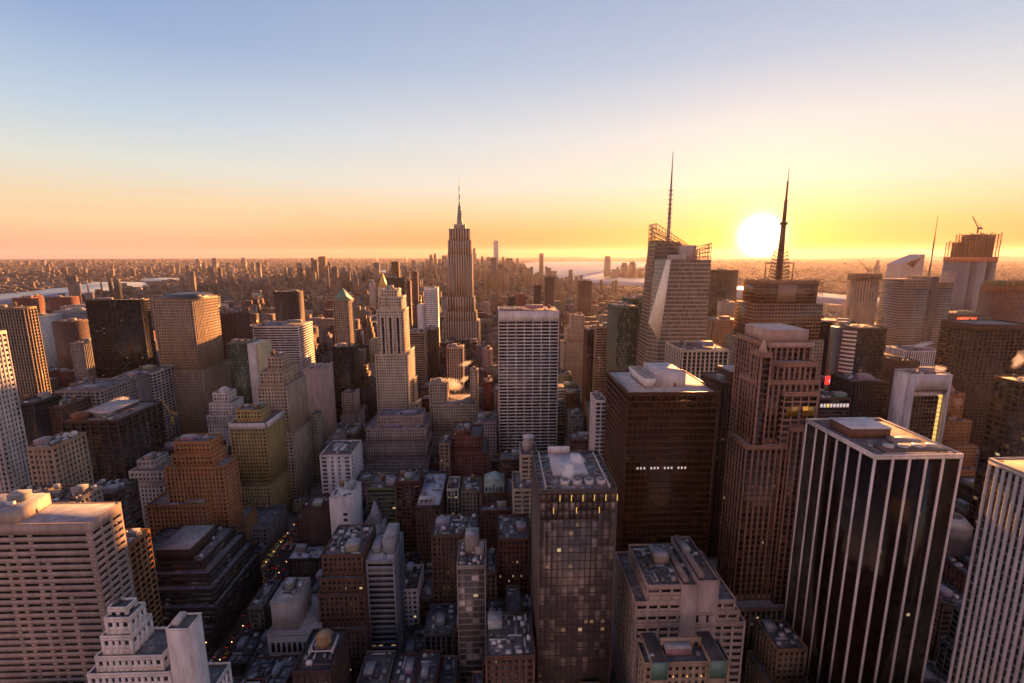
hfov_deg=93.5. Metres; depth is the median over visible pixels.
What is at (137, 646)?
office tower
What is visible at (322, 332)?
city building
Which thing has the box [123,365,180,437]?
office tower
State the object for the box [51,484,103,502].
office tower
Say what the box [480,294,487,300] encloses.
city building
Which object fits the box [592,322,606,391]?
office tower
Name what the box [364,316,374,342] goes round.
city building
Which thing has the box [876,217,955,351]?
screen tower
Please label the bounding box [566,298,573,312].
city building
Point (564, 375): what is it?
city building
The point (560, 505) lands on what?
window
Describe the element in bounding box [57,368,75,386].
city building
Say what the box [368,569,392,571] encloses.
window
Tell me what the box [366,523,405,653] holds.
city building
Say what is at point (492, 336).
city building
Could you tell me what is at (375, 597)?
window
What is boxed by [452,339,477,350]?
city building
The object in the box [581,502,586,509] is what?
window
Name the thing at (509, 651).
city building
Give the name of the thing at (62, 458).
office tower
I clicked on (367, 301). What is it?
city building
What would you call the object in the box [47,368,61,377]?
city building
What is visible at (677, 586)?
office tower
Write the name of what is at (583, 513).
window
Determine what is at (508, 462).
city building
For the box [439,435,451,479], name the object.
city building
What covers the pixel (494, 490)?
city building
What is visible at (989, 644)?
office tower
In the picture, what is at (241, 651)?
city building
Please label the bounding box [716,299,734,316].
office tower
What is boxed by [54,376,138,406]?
office tower
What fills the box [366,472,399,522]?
city building
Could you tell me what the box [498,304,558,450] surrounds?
office tower
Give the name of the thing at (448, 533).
city building
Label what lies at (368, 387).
city building
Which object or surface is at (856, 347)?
office tower
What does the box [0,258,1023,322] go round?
ground
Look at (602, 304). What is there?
city building
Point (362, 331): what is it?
city building
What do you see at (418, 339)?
office tower
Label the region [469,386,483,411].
city building
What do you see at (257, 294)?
city building
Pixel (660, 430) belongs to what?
office tower
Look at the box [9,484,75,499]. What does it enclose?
office tower
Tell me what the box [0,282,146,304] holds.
river
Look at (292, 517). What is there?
pavement
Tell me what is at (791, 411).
lit window
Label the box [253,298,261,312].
city building
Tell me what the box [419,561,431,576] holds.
city building
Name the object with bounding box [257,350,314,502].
office tower
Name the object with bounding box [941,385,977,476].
office tower
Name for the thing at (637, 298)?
office tower
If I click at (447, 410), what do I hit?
office tower
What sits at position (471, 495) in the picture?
city building
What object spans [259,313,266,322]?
city building
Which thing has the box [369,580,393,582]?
window
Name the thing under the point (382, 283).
office tower
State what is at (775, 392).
granite tower
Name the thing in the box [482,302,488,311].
city building
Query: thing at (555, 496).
window
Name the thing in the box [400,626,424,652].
city building
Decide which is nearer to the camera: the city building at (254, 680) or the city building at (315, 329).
the city building at (254, 680)
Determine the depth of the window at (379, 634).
300.45 m
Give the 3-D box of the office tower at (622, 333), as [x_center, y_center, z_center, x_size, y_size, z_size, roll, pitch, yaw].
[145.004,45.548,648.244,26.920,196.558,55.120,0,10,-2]
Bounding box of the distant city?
[0,253,1023,682]
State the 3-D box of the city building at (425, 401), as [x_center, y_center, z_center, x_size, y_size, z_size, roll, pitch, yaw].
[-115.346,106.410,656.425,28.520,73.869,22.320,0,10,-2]
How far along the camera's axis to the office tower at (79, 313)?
1055.88 m
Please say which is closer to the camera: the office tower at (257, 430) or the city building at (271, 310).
the office tower at (257, 430)
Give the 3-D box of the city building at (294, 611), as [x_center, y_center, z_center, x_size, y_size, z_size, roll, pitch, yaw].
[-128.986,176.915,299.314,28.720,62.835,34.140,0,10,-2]
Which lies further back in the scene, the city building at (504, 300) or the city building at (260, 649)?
the city building at (504, 300)
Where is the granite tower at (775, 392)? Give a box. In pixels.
[707,323,820,673]
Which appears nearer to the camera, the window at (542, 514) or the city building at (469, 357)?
the window at (542, 514)
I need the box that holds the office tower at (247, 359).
[227,338,271,404]
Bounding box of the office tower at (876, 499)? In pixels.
[783,417,963,682]
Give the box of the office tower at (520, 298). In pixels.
[517,292,524,305]
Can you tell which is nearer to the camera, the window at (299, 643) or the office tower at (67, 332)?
the window at (299, 643)
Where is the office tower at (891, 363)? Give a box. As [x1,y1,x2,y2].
[881,352,919,420]
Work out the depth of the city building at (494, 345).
927.75 m
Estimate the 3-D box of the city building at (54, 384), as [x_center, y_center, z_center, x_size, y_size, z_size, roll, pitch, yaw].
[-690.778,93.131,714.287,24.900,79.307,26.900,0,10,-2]
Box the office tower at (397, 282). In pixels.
[386,276,404,294]
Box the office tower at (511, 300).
[508,295,514,305]
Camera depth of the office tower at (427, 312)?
949.80 m
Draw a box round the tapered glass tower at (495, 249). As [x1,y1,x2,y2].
[493,240,498,269]
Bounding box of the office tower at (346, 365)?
[332,342,361,422]
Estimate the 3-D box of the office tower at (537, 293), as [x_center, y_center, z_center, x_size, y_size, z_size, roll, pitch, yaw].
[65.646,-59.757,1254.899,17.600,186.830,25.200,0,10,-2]
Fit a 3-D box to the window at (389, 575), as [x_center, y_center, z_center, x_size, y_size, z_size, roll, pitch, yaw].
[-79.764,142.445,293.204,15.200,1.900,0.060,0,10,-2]
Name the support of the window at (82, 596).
in the office tower at (66, 579)
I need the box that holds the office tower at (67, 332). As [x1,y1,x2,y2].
[51,318,90,368]
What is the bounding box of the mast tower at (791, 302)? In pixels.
[724,172,823,378]
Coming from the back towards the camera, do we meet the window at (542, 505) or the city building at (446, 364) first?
the city building at (446, 364)
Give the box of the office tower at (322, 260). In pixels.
[318,256,326,277]
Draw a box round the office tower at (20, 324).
[0,302,51,400]
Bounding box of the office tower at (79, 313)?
[53,308,87,319]
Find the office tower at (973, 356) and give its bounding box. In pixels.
[934,319,1023,445]
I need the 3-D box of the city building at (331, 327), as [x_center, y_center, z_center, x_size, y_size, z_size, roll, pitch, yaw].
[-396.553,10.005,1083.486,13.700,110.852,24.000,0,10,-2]
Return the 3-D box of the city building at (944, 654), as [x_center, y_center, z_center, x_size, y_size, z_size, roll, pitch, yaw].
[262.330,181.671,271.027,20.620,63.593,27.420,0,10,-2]
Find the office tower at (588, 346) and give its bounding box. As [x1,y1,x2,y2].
[582,326,593,414]
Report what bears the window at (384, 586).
in the city building at (385, 568)
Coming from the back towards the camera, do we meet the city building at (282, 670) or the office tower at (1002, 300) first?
the office tower at (1002, 300)
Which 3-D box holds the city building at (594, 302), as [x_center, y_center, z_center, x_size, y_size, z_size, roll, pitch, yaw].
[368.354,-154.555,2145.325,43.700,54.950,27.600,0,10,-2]
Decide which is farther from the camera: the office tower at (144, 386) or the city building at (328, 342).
the city building at (328, 342)
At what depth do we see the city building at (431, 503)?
383.83 m
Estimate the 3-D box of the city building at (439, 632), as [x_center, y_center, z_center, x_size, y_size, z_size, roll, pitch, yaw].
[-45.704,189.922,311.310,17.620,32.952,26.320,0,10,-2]
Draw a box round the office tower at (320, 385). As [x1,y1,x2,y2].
[303,363,336,440]
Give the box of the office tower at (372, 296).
[369,279,375,306]
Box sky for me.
[0,0,1023,258]
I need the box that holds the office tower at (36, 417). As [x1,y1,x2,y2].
[20,391,61,445]
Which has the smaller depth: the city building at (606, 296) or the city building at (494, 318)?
the city building at (494, 318)
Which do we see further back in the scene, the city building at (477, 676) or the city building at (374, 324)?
the city building at (374, 324)
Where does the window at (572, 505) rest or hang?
in the office tower at (574, 510)
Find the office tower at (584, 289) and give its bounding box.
[577,279,591,315]
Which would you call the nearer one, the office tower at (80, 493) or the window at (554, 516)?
the window at (554, 516)
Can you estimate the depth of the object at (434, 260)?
5792.02 m
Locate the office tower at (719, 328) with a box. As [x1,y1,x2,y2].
[706,316,733,346]
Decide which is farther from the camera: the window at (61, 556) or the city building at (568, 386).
the city building at (568, 386)
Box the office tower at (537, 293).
[534,283,540,303]
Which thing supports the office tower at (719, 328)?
on the pavement
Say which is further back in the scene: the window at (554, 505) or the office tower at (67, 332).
the office tower at (67, 332)
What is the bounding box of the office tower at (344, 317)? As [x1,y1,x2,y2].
[332,288,355,403]
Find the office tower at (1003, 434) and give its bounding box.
[967,374,1023,533]
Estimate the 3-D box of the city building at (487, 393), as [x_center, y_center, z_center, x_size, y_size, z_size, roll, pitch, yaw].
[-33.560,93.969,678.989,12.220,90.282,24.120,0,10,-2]
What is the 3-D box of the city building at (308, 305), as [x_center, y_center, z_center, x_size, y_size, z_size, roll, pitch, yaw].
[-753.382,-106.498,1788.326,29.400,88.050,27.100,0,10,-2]
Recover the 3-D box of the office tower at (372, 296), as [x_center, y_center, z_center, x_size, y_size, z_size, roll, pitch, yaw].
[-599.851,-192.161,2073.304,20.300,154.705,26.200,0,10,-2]
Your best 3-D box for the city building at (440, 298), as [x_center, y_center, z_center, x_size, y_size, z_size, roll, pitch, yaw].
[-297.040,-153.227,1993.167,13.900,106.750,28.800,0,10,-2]
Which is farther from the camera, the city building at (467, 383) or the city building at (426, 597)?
the city building at (467, 383)
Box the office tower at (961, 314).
[948,310,991,319]
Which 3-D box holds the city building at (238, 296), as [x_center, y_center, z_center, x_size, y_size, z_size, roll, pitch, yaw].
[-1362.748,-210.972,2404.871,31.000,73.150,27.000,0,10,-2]
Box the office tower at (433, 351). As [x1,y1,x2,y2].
[426,324,439,380]
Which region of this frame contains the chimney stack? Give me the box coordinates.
[85,278,89,292]
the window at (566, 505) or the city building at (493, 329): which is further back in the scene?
the city building at (493, 329)
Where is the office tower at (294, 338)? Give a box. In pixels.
[252,319,314,373]
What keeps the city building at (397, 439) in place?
on the pavement
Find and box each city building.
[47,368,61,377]
[49,378,59,393]
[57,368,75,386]
[70,377,90,385]
[125,528,163,626]
[128,452,171,527]
[151,525,262,651]
[154,339,159,361]
[158,440,175,455]
[167,436,180,441]
[207,658,217,661]
[221,303,228,307]
[225,632,263,676]
[227,445,231,454]
[232,677,241,682]
[234,292,242,300]
[239,656,280,682]
[241,300,252,307]
[243,678,265,682]
[246,627,270,668]
[248,580,279,631]
[249,304,257,312]
[249,313,258,323]
[250,323,254,337]
[251,504,288,552]
[252,293,263,299]
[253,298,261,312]
[254,541,269,565]
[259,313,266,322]
[260,306,268,312]
[263,294,268,302]
[263,313,275,320]
[263,580,283,628]
[264,299,269,306]
[267,577,322,655]
[267,654,299,682]
[268,308,274,312]
[269,295,273,306]
[281,569,287,579]
[287,543,325,578]
[292,491,306,514]
[292,628,350,682]
[295,511,302,543]
[300,494,331,544]
[304,301,314,316]
[308,317,323,324]
[310,410,324,486]
[311,290,320,299]
[311,569,321,593]
[312,293,319,310]
[313,326,319,349]
[313,331,320,355]
[315,349,323,362]
[317,524,375,682]
[318,328,329,342]
[319,343,324,354]
[319,440,362,493]
[320,318,333,327]
[323,297,328,309]
[324,309,333,317]
[324,332,332,362]
[324,441,329,447]
[326,300,332,308]
[329,323,334,345]
[329,429,345,441]
[329,479,387,534]
[337,422,352,429]
[341,388,364,424]
[346,425,363,442]
[354,306,360,317]
[355,318,363,343]
[355,319,359,328]
[355,422,369,439]
[356,329,364,347]
[356,470,387,503]
[357,650,395,682]
[358,310,366,323]
[359,348,366,372]
[361,315,366,342]
[361,364,376,417]
[362,321,376,331]
[362,404,368,422]
[362,408,432,470]
[362,495,367,523]
[363,343,369,362]
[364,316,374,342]
[366,294,369,305]
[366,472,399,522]
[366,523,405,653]
[368,338,377,377]
[373,376,377,411]
[389,653,419,682]
[396,469,422,551]
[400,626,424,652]
[404,552,417,564]
[404,562,423,630]
[406,303,413,321]
[415,650,441,682]
[416,472,447,564]
[418,394,429,411]
[419,291,423,303]
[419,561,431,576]
[420,382,428,394]
[420,576,432,625]
[423,469,439,473]
[424,603,455,659]
[431,514,477,602]
[433,434,451,469]
[439,291,442,315]
[439,316,444,334]
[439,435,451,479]
[439,655,457,682]
[440,338,452,377]
[445,353,446,377]
[446,476,460,513]
[451,419,487,487]
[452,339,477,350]
[453,601,458,673]
[455,338,473,382]
[456,528,486,682]
[461,474,481,538]
[464,349,465,365]
[464,366,469,389]
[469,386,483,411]
[470,341,475,366]
[473,671,482,682]
[474,412,496,472]
[475,344,481,367]
[477,292,479,303]
[477,312,490,318]
[477,365,486,388]
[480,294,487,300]
[480,318,491,326]
[480,323,484,331]
[480,501,511,585]
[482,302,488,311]
[482,321,489,328]
[482,345,491,376]
[482,471,506,504]
[482,646,485,682]
[483,375,492,411]
[484,334,489,346]
[485,611,534,682]
[486,548,496,610]
[487,598,505,611]
[488,332,497,340]
[489,327,497,332]
[489,361,498,392]
[490,340,497,363]
[491,315,496,326]
[491,454,498,471]
[493,296,498,307]
[494,383,498,453]
[496,300,502,319]
[497,514,529,607]
[498,294,506,299]
[499,449,518,489]
[500,297,507,305]
[506,585,520,611]
[507,479,511,503]
[520,594,530,611]
[529,562,530,593]
[541,290,543,305]
[554,292,566,317]
[554,300,560,312]
[557,399,566,445]
[558,334,563,367]
[558,368,571,383]
[558,382,581,401]
[559,313,561,332]
[561,311,568,332]
[564,304,573,312]
[564,389,583,420]
[564,408,582,445]
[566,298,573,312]
[567,432,588,450]
[583,401,589,431]
[585,316,594,321]
[591,305,598,319]
[592,300,599,306]
[598,302,605,306]
[598,314,606,323]
[600,382,605,397]
[603,293,608,299]
[634,631,730,682]
[744,619,808,682]
[825,304,843,312]
[827,315,842,316]
[923,661,947,682]
[927,593,941,659]
[931,578,963,661]
[935,604,961,676]
[942,557,967,592]
[954,498,969,519]
[955,556,969,567]
[956,476,974,504]
[974,451,979,465]
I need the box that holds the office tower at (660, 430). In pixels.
[604,362,718,634]
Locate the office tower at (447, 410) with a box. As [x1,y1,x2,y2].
[429,366,478,460]
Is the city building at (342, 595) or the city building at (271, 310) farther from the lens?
the city building at (271, 310)
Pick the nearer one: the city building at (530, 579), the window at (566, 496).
the window at (566, 496)
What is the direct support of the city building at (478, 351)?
on the pavement
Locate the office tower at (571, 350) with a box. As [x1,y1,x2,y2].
[560,311,584,403]
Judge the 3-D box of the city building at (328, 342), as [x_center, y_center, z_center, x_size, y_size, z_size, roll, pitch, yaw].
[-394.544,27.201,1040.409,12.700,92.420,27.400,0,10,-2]
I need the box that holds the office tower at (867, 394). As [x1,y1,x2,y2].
[829,369,889,418]
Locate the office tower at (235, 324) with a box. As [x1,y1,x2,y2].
[219,306,250,358]
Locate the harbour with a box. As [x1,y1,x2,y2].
[525,261,878,306]
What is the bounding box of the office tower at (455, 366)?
[446,342,464,393]
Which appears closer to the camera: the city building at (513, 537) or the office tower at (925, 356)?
the city building at (513, 537)
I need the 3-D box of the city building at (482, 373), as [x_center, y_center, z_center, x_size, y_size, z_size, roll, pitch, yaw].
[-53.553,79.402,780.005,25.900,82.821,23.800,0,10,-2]
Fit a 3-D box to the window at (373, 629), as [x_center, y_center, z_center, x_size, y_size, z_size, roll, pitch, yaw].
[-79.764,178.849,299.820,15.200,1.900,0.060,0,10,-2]
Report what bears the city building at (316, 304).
on the ground
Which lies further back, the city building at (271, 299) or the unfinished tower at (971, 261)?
the city building at (271, 299)
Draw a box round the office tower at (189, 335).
[152,292,231,435]
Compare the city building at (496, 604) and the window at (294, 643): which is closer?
the window at (294, 643)
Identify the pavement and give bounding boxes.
[250,323,935,680]
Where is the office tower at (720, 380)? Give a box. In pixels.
[702,365,733,556]
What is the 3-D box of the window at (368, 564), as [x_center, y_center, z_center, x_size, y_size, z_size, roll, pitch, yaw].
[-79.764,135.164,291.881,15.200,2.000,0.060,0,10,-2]
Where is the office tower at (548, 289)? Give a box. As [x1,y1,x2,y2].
[544,274,553,305]
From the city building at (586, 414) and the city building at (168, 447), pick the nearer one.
the city building at (168, 447)
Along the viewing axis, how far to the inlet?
4962.33 m
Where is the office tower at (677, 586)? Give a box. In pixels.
[610,535,745,682]
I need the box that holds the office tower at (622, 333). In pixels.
[605,301,638,381]
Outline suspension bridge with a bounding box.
[365,256,418,262]
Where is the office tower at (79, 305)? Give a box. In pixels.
[60,303,85,309]
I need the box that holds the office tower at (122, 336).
[85,298,157,377]
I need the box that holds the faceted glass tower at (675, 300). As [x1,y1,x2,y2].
[636,156,711,367]
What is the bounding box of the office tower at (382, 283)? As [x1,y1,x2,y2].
[377,273,386,306]
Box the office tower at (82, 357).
[70,338,96,379]
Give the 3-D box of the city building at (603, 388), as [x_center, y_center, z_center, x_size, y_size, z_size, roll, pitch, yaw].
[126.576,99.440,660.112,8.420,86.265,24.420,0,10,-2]
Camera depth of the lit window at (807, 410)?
279.91 m
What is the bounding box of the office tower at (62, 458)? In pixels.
[26,431,93,485]
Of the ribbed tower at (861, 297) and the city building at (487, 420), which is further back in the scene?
the ribbed tower at (861, 297)
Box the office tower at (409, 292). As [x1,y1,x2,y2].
[407,280,412,329]
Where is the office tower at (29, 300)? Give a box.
[12,295,39,312]
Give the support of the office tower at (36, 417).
on the pavement
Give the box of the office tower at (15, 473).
[0,330,32,493]
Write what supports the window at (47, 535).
in the office tower at (66, 579)
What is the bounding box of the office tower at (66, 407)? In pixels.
[49,395,92,434]
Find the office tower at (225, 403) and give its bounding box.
[206,386,243,453]
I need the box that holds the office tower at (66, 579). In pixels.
[0,489,134,682]
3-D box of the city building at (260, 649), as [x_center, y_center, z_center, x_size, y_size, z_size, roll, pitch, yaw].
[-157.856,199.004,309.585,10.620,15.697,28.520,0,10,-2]
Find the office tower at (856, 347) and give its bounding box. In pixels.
[825,321,887,377]
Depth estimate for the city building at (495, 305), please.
1910.00 m
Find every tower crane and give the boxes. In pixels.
[161,399,177,423]
[858,260,872,272]
[972,216,982,232]
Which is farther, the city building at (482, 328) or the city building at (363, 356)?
the city building at (482, 328)
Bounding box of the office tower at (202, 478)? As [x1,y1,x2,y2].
[145,433,257,540]
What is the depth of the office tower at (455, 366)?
656.41 m
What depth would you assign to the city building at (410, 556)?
395.30 m
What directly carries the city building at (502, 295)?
on the ground
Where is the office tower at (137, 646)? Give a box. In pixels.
[86,597,232,682]
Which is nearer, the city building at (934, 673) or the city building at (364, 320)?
the city building at (934, 673)
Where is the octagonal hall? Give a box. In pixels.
[945,511,974,558]
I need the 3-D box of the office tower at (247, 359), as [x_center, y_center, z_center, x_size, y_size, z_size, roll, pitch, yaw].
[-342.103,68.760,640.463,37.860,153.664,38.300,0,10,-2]
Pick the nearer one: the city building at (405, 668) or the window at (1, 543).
the window at (1, 543)
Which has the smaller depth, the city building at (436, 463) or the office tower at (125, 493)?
the office tower at (125, 493)
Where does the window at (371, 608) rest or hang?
in the city building at (385, 568)
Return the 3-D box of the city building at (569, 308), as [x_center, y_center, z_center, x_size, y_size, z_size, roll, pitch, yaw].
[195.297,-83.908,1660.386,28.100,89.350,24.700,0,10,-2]
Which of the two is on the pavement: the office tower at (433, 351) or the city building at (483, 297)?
the office tower at (433, 351)
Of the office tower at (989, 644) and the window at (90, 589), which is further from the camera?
the window at (90, 589)
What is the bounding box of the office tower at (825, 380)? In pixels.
[820,346,831,388]
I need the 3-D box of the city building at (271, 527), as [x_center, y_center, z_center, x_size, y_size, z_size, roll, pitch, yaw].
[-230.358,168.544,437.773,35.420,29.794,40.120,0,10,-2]
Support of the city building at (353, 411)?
on the pavement
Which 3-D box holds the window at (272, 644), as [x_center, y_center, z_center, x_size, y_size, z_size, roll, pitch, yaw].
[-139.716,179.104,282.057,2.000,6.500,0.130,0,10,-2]
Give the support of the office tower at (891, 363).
on the pavement
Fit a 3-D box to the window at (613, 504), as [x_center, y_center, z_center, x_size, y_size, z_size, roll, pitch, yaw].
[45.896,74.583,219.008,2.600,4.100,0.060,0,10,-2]
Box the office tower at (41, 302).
[26,293,45,312]
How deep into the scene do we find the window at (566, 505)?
218.34 m
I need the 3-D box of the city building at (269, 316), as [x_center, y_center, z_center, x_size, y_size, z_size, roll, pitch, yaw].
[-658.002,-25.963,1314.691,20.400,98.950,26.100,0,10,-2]
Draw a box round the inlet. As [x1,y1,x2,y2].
[142,278,178,281]
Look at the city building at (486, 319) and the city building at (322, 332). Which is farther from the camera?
the city building at (486, 319)
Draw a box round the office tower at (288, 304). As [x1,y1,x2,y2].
[273,288,304,320]
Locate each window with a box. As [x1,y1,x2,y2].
[0,542,9,544]
[32,534,85,536]
[34,541,87,543]
[35,548,88,550]
[36,555,89,557]
[51,562,90,564]
[53,569,91,571]
[54,576,93,578]
[55,583,94,584]
[57,589,95,591]
[75,596,96,598]
[76,603,97,604]
[77,610,98,611]
[78,616,100,618]
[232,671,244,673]
[271,643,274,651]
[276,643,280,651]
[282,642,285,651]
[287,642,291,651]
[293,642,296,651]
[298,642,301,651]
[368,564,392,565]
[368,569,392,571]
[368,574,392,576]
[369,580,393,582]
[369,585,393,587]
[369,591,393,593]
[370,596,393,598]
[370,601,394,603]
[370,607,394,609]
[370,612,394,614]
[371,617,394,619]
[371,623,395,624]
[371,628,395,630]
[372,633,395,635]
[540,495,545,501]
[540,503,545,510]
[540,512,545,519]
[546,495,551,501]
[546,503,551,510]
[546,512,551,518]
[552,494,557,501]
[552,503,557,510]
[552,511,557,518]
[558,494,563,501]
[558,503,563,510]
[558,511,562,518]
[564,494,569,501]
[564,503,568,510]
[564,511,568,518]
[569,511,574,518]
[570,494,574,501]
[570,503,574,510]
[575,502,580,509]
[575,511,580,518]
[576,494,580,501]
[581,494,586,501]
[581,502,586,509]
[581,511,586,518]
[587,494,592,501]
[587,502,592,509]
[587,511,591,518]
[593,494,598,501]
[593,502,598,509]
[593,511,597,518]
[599,494,604,501]
[599,502,603,509]
[604,502,609,509]
[605,494,610,500]
[610,502,615,509]
[611,493,615,500]
[786,406,798,416]
[802,406,814,415]
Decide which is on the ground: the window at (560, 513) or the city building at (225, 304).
the city building at (225, 304)
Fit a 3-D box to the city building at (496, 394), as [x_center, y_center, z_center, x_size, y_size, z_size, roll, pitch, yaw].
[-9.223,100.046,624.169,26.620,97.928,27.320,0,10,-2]
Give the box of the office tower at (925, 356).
[886,345,936,366]
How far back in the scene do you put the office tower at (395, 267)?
2142.47 m
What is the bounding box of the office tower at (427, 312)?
[417,284,439,345]
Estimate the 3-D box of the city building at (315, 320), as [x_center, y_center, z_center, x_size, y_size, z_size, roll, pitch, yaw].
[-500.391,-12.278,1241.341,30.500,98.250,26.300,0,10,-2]
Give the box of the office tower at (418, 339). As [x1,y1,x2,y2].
[409,328,428,396]
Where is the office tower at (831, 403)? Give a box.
[817,385,850,417]
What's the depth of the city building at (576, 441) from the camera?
487.42 m
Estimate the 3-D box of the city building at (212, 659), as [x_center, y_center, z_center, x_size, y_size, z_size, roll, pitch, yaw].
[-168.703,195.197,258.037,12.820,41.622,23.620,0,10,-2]
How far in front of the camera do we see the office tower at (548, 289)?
1201.51 m
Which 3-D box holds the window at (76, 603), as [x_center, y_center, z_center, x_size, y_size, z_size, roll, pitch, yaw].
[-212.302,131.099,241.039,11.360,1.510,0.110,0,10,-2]
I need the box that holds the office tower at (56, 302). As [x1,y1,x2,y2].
[48,295,79,312]
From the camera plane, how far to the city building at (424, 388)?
719.06 m
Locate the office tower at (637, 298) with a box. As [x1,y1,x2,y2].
[622,293,642,346]
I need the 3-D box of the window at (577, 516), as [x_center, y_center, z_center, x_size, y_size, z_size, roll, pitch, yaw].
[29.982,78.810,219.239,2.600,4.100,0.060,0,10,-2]
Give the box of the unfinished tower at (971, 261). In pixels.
[940,232,1002,311]
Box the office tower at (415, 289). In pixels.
[412,270,418,327]
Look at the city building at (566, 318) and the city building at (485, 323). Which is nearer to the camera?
the city building at (566, 318)
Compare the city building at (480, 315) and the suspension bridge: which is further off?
the suspension bridge
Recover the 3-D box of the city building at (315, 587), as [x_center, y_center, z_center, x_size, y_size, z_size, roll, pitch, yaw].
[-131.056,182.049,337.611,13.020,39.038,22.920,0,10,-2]
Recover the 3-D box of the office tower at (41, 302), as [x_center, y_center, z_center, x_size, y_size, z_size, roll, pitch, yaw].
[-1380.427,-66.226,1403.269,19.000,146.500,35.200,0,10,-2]
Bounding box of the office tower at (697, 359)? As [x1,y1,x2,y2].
[664,339,728,380]
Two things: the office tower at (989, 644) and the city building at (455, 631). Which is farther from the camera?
the city building at (455, 631)
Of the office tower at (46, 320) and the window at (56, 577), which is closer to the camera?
the window at (56, 577)
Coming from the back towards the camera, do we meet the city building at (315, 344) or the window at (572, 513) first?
the city building at (315, 344)
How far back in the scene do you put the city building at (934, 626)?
307.72 m
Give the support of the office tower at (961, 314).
on the pavement
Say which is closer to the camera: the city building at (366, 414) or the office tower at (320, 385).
the office tower at (320, 385)
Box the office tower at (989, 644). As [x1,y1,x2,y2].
[947,457,1023,682]
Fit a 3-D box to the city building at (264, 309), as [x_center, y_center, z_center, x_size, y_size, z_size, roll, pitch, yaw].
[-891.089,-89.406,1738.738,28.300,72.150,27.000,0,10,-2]
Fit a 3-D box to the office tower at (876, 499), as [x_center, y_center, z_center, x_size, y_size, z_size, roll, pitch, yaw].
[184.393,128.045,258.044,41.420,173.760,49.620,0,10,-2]
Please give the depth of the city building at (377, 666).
258.66 m
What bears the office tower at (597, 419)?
on the pavement
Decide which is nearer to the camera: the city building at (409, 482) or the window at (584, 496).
the window at (584, 496)
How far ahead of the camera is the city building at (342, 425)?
654.62 m
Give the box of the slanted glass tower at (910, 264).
[885,254,924,277]
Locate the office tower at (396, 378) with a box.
[375,285,421,412]
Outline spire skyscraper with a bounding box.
[442,191,479,343]
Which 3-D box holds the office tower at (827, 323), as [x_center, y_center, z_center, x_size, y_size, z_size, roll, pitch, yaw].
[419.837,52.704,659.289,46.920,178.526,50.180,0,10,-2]
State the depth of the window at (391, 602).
296.52 m
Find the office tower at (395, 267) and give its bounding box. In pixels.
[391,261,399,276]
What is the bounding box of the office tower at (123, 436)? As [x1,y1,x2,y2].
[60,399,166,482]
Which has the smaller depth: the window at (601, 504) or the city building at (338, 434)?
the window at (601, 504)
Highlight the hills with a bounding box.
[422,256,1023,260]
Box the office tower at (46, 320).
[38,313,62,366]
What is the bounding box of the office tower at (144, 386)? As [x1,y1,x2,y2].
[102,372,152,400]
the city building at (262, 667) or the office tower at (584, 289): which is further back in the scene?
the office tower at (584, 289)
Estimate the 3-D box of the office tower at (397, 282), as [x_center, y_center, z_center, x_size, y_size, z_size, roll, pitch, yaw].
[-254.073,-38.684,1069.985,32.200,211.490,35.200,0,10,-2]
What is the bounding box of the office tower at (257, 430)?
[227,402,292,513]
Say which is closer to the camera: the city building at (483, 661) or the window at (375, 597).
the city building at (483, 661)
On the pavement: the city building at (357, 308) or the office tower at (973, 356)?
the office tower at (973, 356)
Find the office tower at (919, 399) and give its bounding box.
[887,367,952,443]
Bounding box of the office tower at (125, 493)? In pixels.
[90,479,144,528]
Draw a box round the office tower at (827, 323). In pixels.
[819,315,856,375]
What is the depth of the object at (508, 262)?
5730.54 m
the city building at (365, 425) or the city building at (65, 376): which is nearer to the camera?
the city building at (365, 425)
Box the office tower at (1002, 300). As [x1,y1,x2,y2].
[976,279,1023,322]
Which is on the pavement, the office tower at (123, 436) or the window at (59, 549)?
the office tower at (123, 436)
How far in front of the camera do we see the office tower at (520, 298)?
1002.09 m
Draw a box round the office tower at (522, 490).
[512,434,536,561]
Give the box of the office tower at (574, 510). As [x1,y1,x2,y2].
[531,446,617,682]
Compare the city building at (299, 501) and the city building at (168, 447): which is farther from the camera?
the city building at (299, 501)
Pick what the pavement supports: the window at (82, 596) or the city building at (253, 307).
the city building at (253, 307)
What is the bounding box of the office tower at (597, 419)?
[589,391,605,459]
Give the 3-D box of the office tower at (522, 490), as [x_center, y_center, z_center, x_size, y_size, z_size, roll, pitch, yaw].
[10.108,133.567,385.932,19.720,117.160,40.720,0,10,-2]
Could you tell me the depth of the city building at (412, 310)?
1466.00 m
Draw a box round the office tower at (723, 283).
[708,268,738,315]
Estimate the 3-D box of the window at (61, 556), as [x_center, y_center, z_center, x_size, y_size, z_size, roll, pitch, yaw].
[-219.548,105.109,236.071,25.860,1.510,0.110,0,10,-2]
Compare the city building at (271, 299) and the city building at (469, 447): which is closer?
the city building at (469, 447)
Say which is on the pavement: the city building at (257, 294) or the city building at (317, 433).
the city building at (317, 433)
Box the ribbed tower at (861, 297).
[844,273,882,324]

